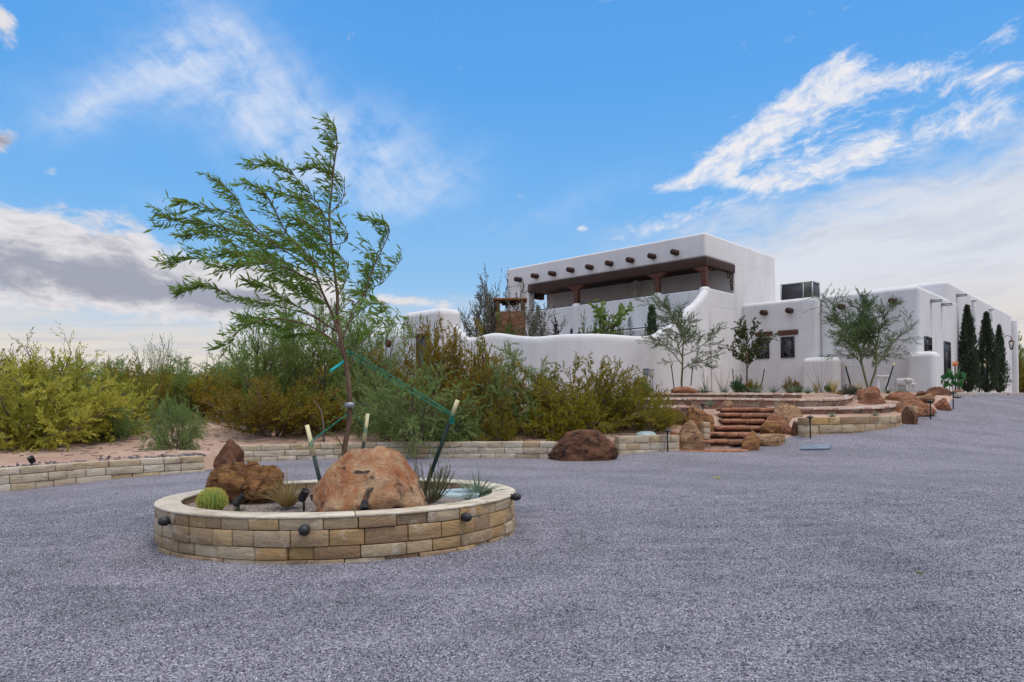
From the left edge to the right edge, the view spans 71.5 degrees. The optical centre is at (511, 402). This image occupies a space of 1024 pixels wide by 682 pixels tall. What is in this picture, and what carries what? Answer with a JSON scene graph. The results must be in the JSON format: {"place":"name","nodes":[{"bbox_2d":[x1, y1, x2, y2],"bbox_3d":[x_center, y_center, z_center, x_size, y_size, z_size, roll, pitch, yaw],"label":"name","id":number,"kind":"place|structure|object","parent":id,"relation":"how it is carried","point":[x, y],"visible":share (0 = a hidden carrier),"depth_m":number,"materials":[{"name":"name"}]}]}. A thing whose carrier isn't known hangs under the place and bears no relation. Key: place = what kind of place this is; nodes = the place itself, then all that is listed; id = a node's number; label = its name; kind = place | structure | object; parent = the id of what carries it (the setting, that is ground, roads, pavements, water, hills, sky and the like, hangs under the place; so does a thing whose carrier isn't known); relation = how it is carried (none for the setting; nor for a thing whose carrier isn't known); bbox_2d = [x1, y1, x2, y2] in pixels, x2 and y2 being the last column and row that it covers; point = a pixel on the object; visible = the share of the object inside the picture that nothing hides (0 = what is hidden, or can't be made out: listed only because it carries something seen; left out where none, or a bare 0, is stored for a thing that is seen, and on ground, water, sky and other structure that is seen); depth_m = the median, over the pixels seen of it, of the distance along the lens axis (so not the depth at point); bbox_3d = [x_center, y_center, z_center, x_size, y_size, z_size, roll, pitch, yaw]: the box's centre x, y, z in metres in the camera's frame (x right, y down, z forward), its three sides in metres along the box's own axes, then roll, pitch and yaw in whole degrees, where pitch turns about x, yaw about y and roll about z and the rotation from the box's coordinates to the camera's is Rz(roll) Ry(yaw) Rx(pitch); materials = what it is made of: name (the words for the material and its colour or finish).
{"place":"outdoors","nodes":[
{"label":"outdoors","id":0,"kind":"place"},
{"bbox_2d":[0,392,951,469],"bbox_3d":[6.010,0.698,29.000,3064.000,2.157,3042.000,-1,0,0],"label":"desert ground","id":1,"kind":"structure","parent":0,"point":[107,449],"depth_m":20.64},
{"bbox_2d":[0,402,87,451],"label":"desert shrub","id":2,"kind":"object","parent":1,"relation":"on","point":[13,443],"visible":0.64,"depth_m":17.75,"materials":[{"name":"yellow plant"}]},
{"bbox_2d":[0,327,89,423],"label":"desert shrub","id":3,"kind":"object","parent":1,"relation":"on","point":[15,355],"visible":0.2,"depth_m":20.52,"materials":[{"name":"green plant"}]},
{"bbox_2d":[0,322,106,422],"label":"desert shrub","id":4,"kind":"object","parent":1,"relation":"on","point":[66,366],"visible":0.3,"depth_m":20.06,"materials":[{"name":"green plant"}]},
{"bbox_2d":[0,347,140,451],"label":"desert shrub","id":5,"kind":"object","parent":1,"relation":"on","point":[84,420],"visible":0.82,"depth_m":18.41,"materials":[{"name":"yellow plant"}]},
{"bbox_2d":[26,356,158,442],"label":"desert shrub","id":6,"kind":"object","parent":1,"relation":"on","point":[138,402],"visible":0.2,"depth_m":20.27,"materials":[{"name":"green plant"}]},
{"bbox_2d":[0,455,204,491],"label":"retaining wall","id":7,"kind":"structure","parent":1,"relation":"on","point":[28,477],"depth_m":15.21,"materials":[{"name":"beige stone"}]},
{"bbox_2d":[0,452,205,467],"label":"dark pebbles","id":8,"kind":"object","parent":1,"relation":"on","point":[136,457],"visible":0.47,"depth_m":16.36,"materials":[{"name":"gravel"}]},
{"bbox_2d":[53,349,167,409],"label":"desert shrub","id":9,"kind":"object","parent":1,"relation":"on","point":[120,363],"visible":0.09,"depth_m":25.86,"materials":[{"name":"green plant"}]},
{"bbox_2d":[79,394,148,442],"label":"desert shrub","id":10,"kind":"object","parent":1,"relation":"on","point":[124,424],"visible":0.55,"depth_m":20.13,"materials":[{"name":"green plant"}]},
{"bbox_2d":[81,358,189,425],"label":"desert shrub","id":11,"kind":"object","parent":1,"relation":"on","point":[162,385],"visible":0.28,"depth_m":23.69,"materials":[{"name":"green plant"}]},
{"bbox_2d":[129,333,192,394],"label":"desert shrub","id":12,"kind":"object","parent":1,"relation":"on","point":[151,363],"visible":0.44,"depth_m":26.85,"materials":[{"name":"green plant"}]},
{"bbox_2d":[125,359,215,419],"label":"desert shrub","id":13,"kind":"object","parent":1,"relation":"on","point":[184,386],"visible":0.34,"depth_m":24.56,"materials":[{"name":"green plant"}]},
{"bbox_2d":[135,391,211,450],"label":"desert shrub","id":14,"kind":"object","parent":1,"relation":"on","point":[162,438],"visible":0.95,"depth_m":18.72,"materials":[{"name":"green plant"}]},
{"bbox_2d":[150,354,225,412],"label":"desert shrub","id":15,"kind":"object","parent":1,"relation":"on","point":[181,364],"visible":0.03,"depth_m":28.57,"materials":[{"name":"green plant"}]},
{"bbox_2d":[145,360,252,420],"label":"desert shrub","id":16,"kind":"object","parent":1,"relation":"on","point":[207,380],"visible":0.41,"depth_m":25.21,"materials":[{"name":"green plant"}]},
{"bbox_2d":[213,439,244,467],"bbox_3d":[-7.069,1.475,17.723,0.710,1.144,0.700,-1,0,30],"label":"boulder","id":17,"kind":"object","parent":1,"relation":"on","point":[231,451],"visible":0.49,"depth_m":17.59,"materials":[{"name":"stone"}]},
{"bbox_2d":[201,342,266,412],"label":"desert shrub","id":18,"kind":"object","parent":1,"relation":"on","point":[219,366],"visible":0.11,"depth_m":27.68,"materials":[{"name":"green plant"}]},
{"bbox_2d":[196,378,286,421],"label":"desert shrub","id":19,"kind":"object","parent":1,"relation":"on","point":[221,388],"visible":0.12,"depth_m":24.37,"materials":[{"name":"green plant"}]},
{"bbox_2d":[185,371,342,436],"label":"desert shrub","id":20,"kind":"object","parent":1,"relation":"on","point":[233,410],"visible":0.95,"depth_m":21.16,"materials":[{"name":"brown plant"}]},
{"bbox_2d":[2,425,539,456],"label":"dry twigs","id":21,"kind":"object","parent":1,"relation":"on","point":[124,440],"visible":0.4,"depth_m":19.16,"materials":[{"name":"brown plant"}]},
{"bbox_2d":[218,298,327,403],"bbox_3d":[-8.599,-1.451,24.875,3.840,4.387,4.262,-1,0,15],"label":"desert shrub","id":22,"kind":"object","parent":1,"relation":"on","point":[246,354],"visible":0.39,"depth_m":24.09,"materials":[{"name":"green plant"}]},
{"bbox_2d":[219,330,378,429],"bbox_3d":[-6.981,-0.545,23.836,4.894,4.507,5.400,-1,0,30],"label":"desert shrub","id":23,"kind":"object","parent":1,"relation":"on","point":[290,364],"visible":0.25,"depth_m":23.00,"materials":[{"name":"green plant"}]},
{"bbox_2d":[262,363,371,437],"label":"desert shrub","id":24,"kind":"object","parent":1,"relation":"on","point":[337,411],"visible":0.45,"depth_m":21.71,"materials":[{"name":"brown plant"}]},
{"bbox_2d":[265,271,391,422],"bbox_3d":[-6.206,-1.926,24.390,4.344,5.435,4.755,-1,0,-22],"label":"desert shrub","id":25,"kind":"object","parent":1,"relation":"on","point":[310,352],"visible":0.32,"depth_m":24.01,"materials":[{"name":"green plant"}]},
{"bbox_2d":[154,478,515,563],"bbox_3d":[-2.156,1.514,9.028,4.406,0.732,3.721,-1,0,0],"label":"round planter","id":26,"kind":"object","parent":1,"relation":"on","point":[266,533],"visible":0.7,"depth_m":7.42,"materials":[{"name":"beige stone"}]},
{"bbox_2d":[195,487,228,509],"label":"barrel cactus","id":27,"kind":"object","parent":26,"relation":"on","point":[213,498],"visible":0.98,"depth_m":8.21,"materials":[{"name":"green plant"}]},
{"bbox_2d":[205,461,283,503],"bbox_3d":[-3.407,1.190,9.126,1.065,0.898,0.703,-1,0,0],"label":"boulder","id":28,"kind":"object","parent":26,"relation":"on","point":[235,480],"visible":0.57,"depth_m":8.90,"materials":[{"name":"stone"}]},
{"bbox_2d":[143,109,420,456],"bbox_3d":[-3.075,-1.268,9.324,3.681,5.223,2.135,-1,0,0],"label":"young tree","id":29,"kind":"object","parent":26,"relation":"in","point":[263,256],"visible":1,"depth_m":9.38,"materials":[{"name":"green plant"}]},
{"bbox_2d":[252,466,316,506],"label":"grass tuft","id":30,"kind":"object","parent":26,"relation":"on","point":[283,501],"visible":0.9,"depth_m":8.43,"materials":[{"name":"plant"}]},
{"bbox_2d":[298,488,309,510],"bbox_3d":[-2.426,1.151,8.297,0.158,0.325,0.102,-1,0,30],"label":"spotlight","id":31,"kind":"object","parent":26,"relation":"on","point":[303,494],"visible":0.98,"depth_m":8.27,"materials":[{"name":"black metal"}]},
{"bbox_2d":[305,425,320,481],"bbox_3d":[-2.425,0.803,8.837,0.277,1.075,0.070,-1,0,-24],"label":"steel stake","id":32,"kind":"object","parent":26,"relation":"on","point":[313,452],"visible":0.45,"depth_m":8.81,"materials":[{"name":"metal"}]},
{"bbox_2d":[310,446,427,512],"bbox_3d":[-1.628,1.052,8.117,1.334,1.123,1.068,-1,0,0],"label":"boulder","id":33,"kind":"object","parent":26,"relation":"on","point":[379,477],"visible":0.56,"depth_m":7.80,"materials":[{"name":"orange stone"}]},
{"bbox_2d":[413,454,456,502],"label":"rosemary bush","id":34,"kind":"object","parent":26,"relation":"on","point":[435,496],"visible":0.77,"depth_m":8.68,"materials":[{"name":"green plant"}]},
{"bbox_2d":[424,399,458,493],"bbox_3d":[-0.960,0.641,9.267,0.693,1.370,0.070,-1,0,33],"label":"steel stake","id":35,"kind":"object","parent":26,"relation":"on","point":[445,433],"visible":0.8,"depth_m":9.22,"materials":[{"name":"green metal"}]},
{"bbox_2d":[437,488,488,498],"bbox_3d":[-0.664,1.229,9.500,0.720,0.130,0.720,-1,0,0],"label":"valve box lid","id":36,"kind":"object","parent":26,"relation":"on","point":[452,493],"visible":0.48,"depth_m":9.22,"materials":[{"name":"plastic"}]},
{"bbox_2d":[449,469,512,497],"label":"yucca","id":37,"kind":"object","parent":26,"relation":"on","point":[476,489],"visible":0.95,"depth_m":9.30,"materials":[{"name":"green plant"}]},
{"bbox_2d":[318,344,413,437],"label":"desert shrub","id":38,"kind":"object","parent":1,"relation":"on","point":[361,377],"visible":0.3,"depth_m":22.31,"materials":[{"name":"green plant"}]},
{"bbox_2d":[332,334,403,373],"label":"garden wall","id":39,"kind":"structure","parent":1,"relation":"on","point":[396,341],"depth_m":33.81,"materials":[{"name":"paint"}]},
{"bbox_2d":[323,301,416,392],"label":"desert shrub","id":40,"kind":"object","parent":1,"relation":"on","point":[370,342],"visible":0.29,"depth_m":25.33,"materials":[{"name":"green plant"}]},
{"bbox_2d":[239,441,555,461],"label":"retaining wall","id":41,"kind":"structure","parent":1,"relation":"on","point":[467,449],"depth_m":19.59,"materials":[{"name":"beige stone"}]},
{"bbox_2d":[339,354,497,457],"bbox_3d":[-2.676,0.211,20.685,4.670,3.280,4.882,-1,0,24],"label":"desert shrub","id":42,"kind":"object","parent":1,"relation":"on","point":[399,425],"visible":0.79,"depth_m":19.88,"materials":[{"name":"green plant"}]},
{"bbox_2d":[365,311,471,425],"bbox_3d":[-3.011,-0.898,23.862,3.773,4.555,4.540,-1,0,42],"label":"desert shrub","id":43,"kind":"object","parent":1,"relation":"on","point":[434,357],"visible":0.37,"depth_m":22.91,"materials":[{"name":"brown plant"}]},
{"bbox_2d":[403,308,460,382],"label":"gate house","id":44,"kind":"structure","parent":1,"relation":"on","point":[452,317],"depth_m":31.68,"materials":[{"name":"paint"}]},
{"bbox_2d":[421,390,486,445],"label":"desert shrub","id":45,"kind":"object","parent":1,"relation":"on","point":[476,429],"visible":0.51,"depth_m":20.15,"materials":[{"name":"green plant"}]},
{"bbox_2d":[410,318,517,425],"bbox_3d":[-1.706,-0.671,23.691,3.520,4.058,3.821,-1,0,-6],"label":"desert shrub","id":46,"kind":"object","parent":1,"relation":"on","point":[479,345],"visible":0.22,"depth_m":22.91,"materials":[{"name":"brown plant"}]},
{"bbox_2d":[430,354,529,435],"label":"desert shrub","id":47,"kind":"object","parent":1,"relation":"on","point":[484,390],"visible":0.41,"depth_m":21.18,"materials":[{"name":"green plant"}]},
{"bbox_2d":[458,274,501,337],"bbox_3d":[-1.528,-3.310,33.250,2.879,5.645,2.635,-1,0,-17],"label":"courtyard tree","id":48,"kind":"object","parent":1,"relation":"on","point":[473,328],"visible":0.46,"depth_m":33.19,"materials":[{"name":"green plant"}]},
{"bbox_2d":[475,305,517,336],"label":"courtyard shrub","id":49,"kind":"object","parent":1,"relation":"on","point":[505,331],"visible":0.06,"depth_m":32.76,"materials":[{"name":"green plant"}]},
{"bbox_2d":[480,405,524,440],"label":"desert shrub","id":50,"kind":"object","parent":1,"relation":"on","point":[497,433],"visible":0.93,"depth_m":20.06,"materials":[{"name":"green plant"}]},
{"bbox_2d":[475,264,535,333],"bbox_3d":[-0.335,-3.615,34.954,3.018,6.264,2.548,-1,0,0],"label":"courtyard tree","id":51,"kind":"object","parent":1,"relation":"on","point":[478,297],"visible":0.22,"depth_m":34.53,"materials":[{"name":"green plant"}]},
{"bbox_2d":[493,298,526,335],"bbox_3d":[-0.055,-2.366,34.000,1.588,5.134,1.302,-1,0,0],"label":"outdoor chimney","id":52,"kind":"object","parent":1,"relation":"on","point":[515,317],"visible":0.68,"depth_m":33.43,"materials":[{"name":"stone"}]},
{"bbox_2d":[454,339,573,437],"bbox_3d":[0.262,0.067,22.205,3.744,4.384,4.210,-1,0,-44],"label":"desert shrub","id":53,"kind":"object","parent":1,"relation":"on","point":[499,375],"visible":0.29,"depth_m":21.63,"materials":[{"name":"green plant"}]},
{"bbox_2d":[505,293,568,336],"bbox_3d":[1.162,-2.782,32.134,2.633,4.476,2.237,-1,0,30],"label":"courtyard tree","id":54,"kind":"object","parent":1,"relation":"on","point":[534,328],"visible":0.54,"depth_m":31.91,"materials":[{"name":"green plant"}]},
{"bbox_2d":[519,385,615,440],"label":"desert shrub","id":55,"kind":"object","parent":1,"relation":"on","point":[575,421],"visible":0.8,"depth_m":20.08,"materials":[{"name":"green plant"}]},
{"bbox_2d":[452,289,710,401],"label":"courtyard wall","id":56,"kind":"structure","parent":1,"relation":"on","point":[630,350],"depth_m":29.07,"materials":[{"name":"paint"}]},
{"bbox_2d":[548,429,618,460],"bbox_3d":[1.857,1.254,18.994,1.963,1.118,1.178,-1,0,0],"label":"boulder","id":57,"kind":"object","parent":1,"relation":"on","point":[585,445],"visible":0.75,"depth_m":18.49,"materials":[{"name":"stone"}]},
{"bbox_2d":[509,350,661,439],"bbox_3d":[2.184,-0.252,21.754,4.747,2.763,4.849,-1,0,13],"label":"desert shrub","id":58,"kind":"object","parent":1,"relation":"on","point":[544,398],"visible":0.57,"depth_m":21.30,"materials":[{"name":"green plant"}]},
{"bbox_2d":[580,309,600,333],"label":"courtyard shrub","id":59,"kind":"object","parent":1,"relation":"on","point":[594,331],"visible":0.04,"depth_m":31.30,"materials":[{"name":"green plant"}]},
{"bbox_2d":[587,298,633,334],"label":"courtyard tree","id":60,"kind":"object","parent":1,"relation":"on","point":[600,315],"visible":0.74,"depth_m":31.03,"materials":[{"name":"green plant"}]},
{"bbox_2d":[567,368,677,432],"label":"desert shrub","id":61,"kind":"object","parent":1,"relation":"on","point":[623,407],"visible":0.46,"depth_m":21.22,"materials":[{"name":"green plant"}]},
{"bbox_2d":[615,435,678,454],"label":"retaining wall","id":62,"kind":"structure","parent":1,"relation":"on","point":[624,445],"depth_m":19.95,"materials":[{"name":"beige stone"}]},
{"bbox_2d":[644,304,658,335],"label":"juniper","id":63,"kind":"object","parent":1,"relation":"on","point":[652,326],"visible":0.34,"depth_m":30.30,"materials":[{"name":"green plant"}]},
{"bbox_2d":[622,391,688,431],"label":"desert shrub","id":64,"kind":"object","parent":1,"relation":"on","point":[664,418],"visible":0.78,"depth_m":21.11,"materials":[{"name":"green plant"}]},
{"bbox_2d":[631,284,727,386],"bbox_3d":[6.547,-2.519,27.344,3.353,4.192,3.390,-1,0,-36],"label":"tree","id":65,"kind":"object","parent":1,"relation":"on","point":[679,326],"visible":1,"depth_m":27.30,"materials":[{"name":"green plant"}]},
{"bbox_2d":[671,386,699,392],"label":"boulder","id":66,"kind":"object","parent":1,"relation":"on","point":[685,389],"visible":0.48,"depth_m":26.20,"materials":[{"name":"red stone"}]},
{"bbox_2d":[678,419,704,449],"bbox_3d":[5.114,1.066,20.547,0.875,1.213,0.788,-1,0,0],"label":"boulder","id":67,"kind":"object","parent":1,"relation":"on","point":[691,436],"visible":0.55,"depth_m":20.24,"materials":[{"name":"beige stone"}]},
{"bbox_2d":[685,405,714,431],"bbox_3d":[5.658,0.690,21.654,0.911,1.249,0.772,-1,0,-32],"label":"boulder","id":68,"kind":"object","parent":1,"relation":"on","point":[696,415],"visible":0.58,"depth_m":21.39,"materials":[{"name":"stone"}]},
{"bbox_2d":[700,422,709,445],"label":"stone pillar","id":69,"kind":"structure","parent":1,"relation":"on","point":[705,429],"depth_m":20.76,"materials":[{"name":"beige stone"}]},
{"bbox_2d":[631,392,801,397],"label":"terrace wall","id":70,"kind":"structure","parent":1,"relation":"on","point":[748,395],"depth_m":26.03,"materials":[{"name":"beige stone"}]},
{"bbox_2d":[680,407,773,451],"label":"stone steps","id":71,"kind":"structure","parent":1,"relation":"on","point":[740,423],"depth_m":21.62,"materials":[{"name":"red stone"}]},
{"bbox_2d":[730,374,745,392],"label":"bed plant","id":72,"kind":"object","parent":1,"relation":"on","point":[736,386],"visible":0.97,"depth_m":26.83,"materials":[{"name":"green plant"}]},
{"bbox_2d":[637,394,853,408],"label":"terrace wall","id":73,"kind":"structure","parent":1,"relation":"on","point":[842,400],"depth_m":24.39,"materials":[{"name":"beige stone"}]},
{"bbox_2d":[717,315,778,383],"bbox_3d":[9.347,-1.986,28.079,2.059,3.085,1.754,-1,0,-44],"label":"tree","id":74,"kind":"object","parent":1,"relation":"on","point":[749,355],"visible":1,"depth_m":28.14,"materials":[{"name":"green plant"}]},
{"bbox_2d":[741,430,760,450],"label":"boulder","id":75,"kind":"object","parent":1,"relation":"on","point":[751,441],"visible":0.55,"depth_m":20.28,"materials":[{"name":"stone"}]},
{"bbox_2d":[507,233,1018,392],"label":"house","id":76,"kind":"structure","parent":1,"relation":"on","point":[737,281],"depth_m":33.98,"materials":[{"name":"paint"}]},
{"bbox_2d":[780,336,794,357],"bbox_3d":[12.978,-2.617,33.459,0.635,0.986,0.120,-1,0,42],"label":"window","id":77,"kind":"structure","parent":76,"relation":"in","point":[787,343],"depth_m":33.42,"materials":[{"name":"black glass"}]},
{"bbox_2d":[780,281,819,299],"bbox_3d":[14.117,-5.165,34.824,1.550,1.334,1.000,-1,0,42],"label":"air conditioner","id":78,"kind":"object","parent":76,"relation":"on","point":[797,290],"visible":0.54,"depth_m":34.48,"materials":[{"name":"grey metal"}]},
{"bbox_2d":[944,341,950,376],"bbox_3d":[20.624,-2.055,33.719,0.110,1.687,1.304,-1,0,42],"label":"door","id":79,"kind":"structure","parent":76,"relation":"in","point":[947,345],"depth_m":33.68,"materials":[{"name":"black glass"}]},
{"bbox_2d":[759,421,781,433],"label":"boulder","id":80,"kind":"object","parent":1,"relation":"on","point":[771,427],"visible":0.67,"depth_m":21.07,"materials":[{"name":"stone"}]},
{"bbox_2d":[765,414,791,434],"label":"boulder","id":81,"kind":"object","parent":1,"relation":"on","point":[783,423],"visible":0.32,"depth_m":21.66,"materials":[{"name":"red stone"}]},
{"bbox_2d":[774,403,802,422],"bbox_3d":[8.722,0.509,22.555,1.080,1.021,0.726,-1,0,-31],"label":"boulder","id":82,"kind":"object","parent":1,"relation":"on","point":[787,412],"visible":0.38,"depth_m":22.33,"materials":[{"name":"beige stone"}]},
{"bbox_2d":[770,402,896,413],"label":"terrace wall","id":83,"kind":"structure","parent":1,"relation":"on","point":[888,407],"depth_m":23.20,"materials":[{"name":"beige stone"}]},
{"bbox_2d":[798,415,901,436],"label":"retaining wall","id":84,"kind":"structure","parent":1,"relation":"on","point":[830,425],"depth_m":21.14,"materials":[{"name":"beige stone"}]},
{"bbox_2d":[800,283,925,386],"bbox_3d":[13.947,-2.637,28.759,5.102,4.423,3.829,-1,0,-25],"label":"tree","id":85,"kind":"object","parent":1,"relation":"on","point":[857,335],"visible":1,"depth_m":28.26,"materials":[{"name":"green plant"}]},
{"bbox_2d":[858,386,885,404],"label":"boulder","id":86,"kind":"object","parent":1,"relation":"on","point":[870,395],"visible":0.7,"depth_m":25.01,"materials":[{"name":"red stone"}]},
{"bbox_2d":[884,392,917,400],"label":"boulder","id":87,"kind":"object","parent":1,"relation":"on","point":[897,396],"visible":0.38,"depth_m":26.05,"materials":[{"name":"red stone"}]},
{"bbox_2d":[894,378,916,391],"bbox_3d":[15.455,-0.715,27.959,0.800,0.549,0.323,-1,0,35],"label":"elephant statue","id":88,"kind":"object","parent":1,"relation":"on","point":[905,382],"visible":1,"depth_m":27.87,"materials":[{"name":"stone"}]},
{"bbox_2d":[901,406,917,424],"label":"boulder","id":89,"kind":"object","parent":1,"relation":"on","point":[909,415],"visible":0.73,"depth_m":22.40,"materials":[{"name":"stone"}]},
{"bbox_2d":[894,396,936,416],"bbox_3d":[13.409,0.276,23.983,1.832,1.006,0.733,-1,0,0],"label":"boulder","id":90,"kind":"object","parent":1,"relation":"on","point":[923,409],"visible":0.45,"depth_m":23.78,"materials":[{"name":"red stone"}]},
{"bbox_2d":[926,387,951,395],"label":"boulder","id":91,"kind":"object","parent":1,"relation":"on","point":[942,391],"visible":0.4,"depth_m":28.20,"materials":[{"name":"stone"}]},
{"bbox_2d":[934,398,951,410],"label":"boulder","id":92,"kind":"object","parent":1,"relation":"on","point":[942,404],"visible":0.59,"depth_m":24.93,"materials":[{"name":"red stone"}]},
{"bbox_2d":[941,361,969,390],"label":"canna plant","id":93,"kind":"object","parent":1,"relation":"on","point":[955,376],"visible":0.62,"depth_m":30.67,"materials":[{"name":"green plant"}]},
{"bbox_2d":[958,304,983,391],"bbox_3d":[22.724,-2.688,35.449,1.338,4.548,1.327,-1,0,0],"label":"cypress","id":94,"kind":"object","parent":1,"relation":"on","point":[969,362],"visible":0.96,"depth_m":35.31,"materials":[{"name":"green plant"}]},
{"bbox_2d":[976,311,1000,391],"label":"cypress","id":95,"kind":"object","parent":1,"relation":"on","point":[988,354],"visible":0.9,"depth_m":37.30,"materials":[{"name":"green plant"}]},
{"bbox_2d":[954,392,1023,396],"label":"kerb","id":96,"kind":"structure","parent":1,"relation":"on","point":[960,394],"depth_m":31.72,"materials":[{"name":"beige concrete"}]},
{"bbox_2d":[994,324,1012,392],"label":"cypress","id":97,"kind":"object","parent":1,"relation":"on","point":[1003,367],"visible":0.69,"depth_m":38.83,"materials":[{"name":"green plant"}]},
{"bbox_2d":[1018,356,1023,392],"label":"desert shrub","id":98,"kind":"object","parent":1,"relation":"on","point":[1021,380],"visible":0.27,"depth_m":57.25,"materials":[{"name":"green plant"}]},
{"bbox_2d":[0,395,1023,681],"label":"gravel driveway","id":99,"kind":"structure","parent":0,"point":[974,441],"depth_m":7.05,"materials":[{"name":"grey gravel"}]},
{"bbox_2d":[757,433,784,446],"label":"boulder","id":100,"kind":"object","parent":99,"relation":"on","point":[769,439],"visible":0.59,"depth_m":20.68,"materials":[{"name":"beige stone"}]},
{"bbox_2d":[800,444,830,449],"bbox_3d":[8.409,1.220,19.695,0.841,0.062,0.681,-1,10,45],"label":"utility cover","id":101,"kind":"object","parent":99,"relation":"on","point":[815,446],"visible":1,"depth_m":19.62,"materials":[{"name":"metal"}]},
{"bbox_2d":[0,0,1023,381],"label":"sky","id":102,"kind":"structure","parent":0,"point":[850,144],"materials":[{"name":"blue"}]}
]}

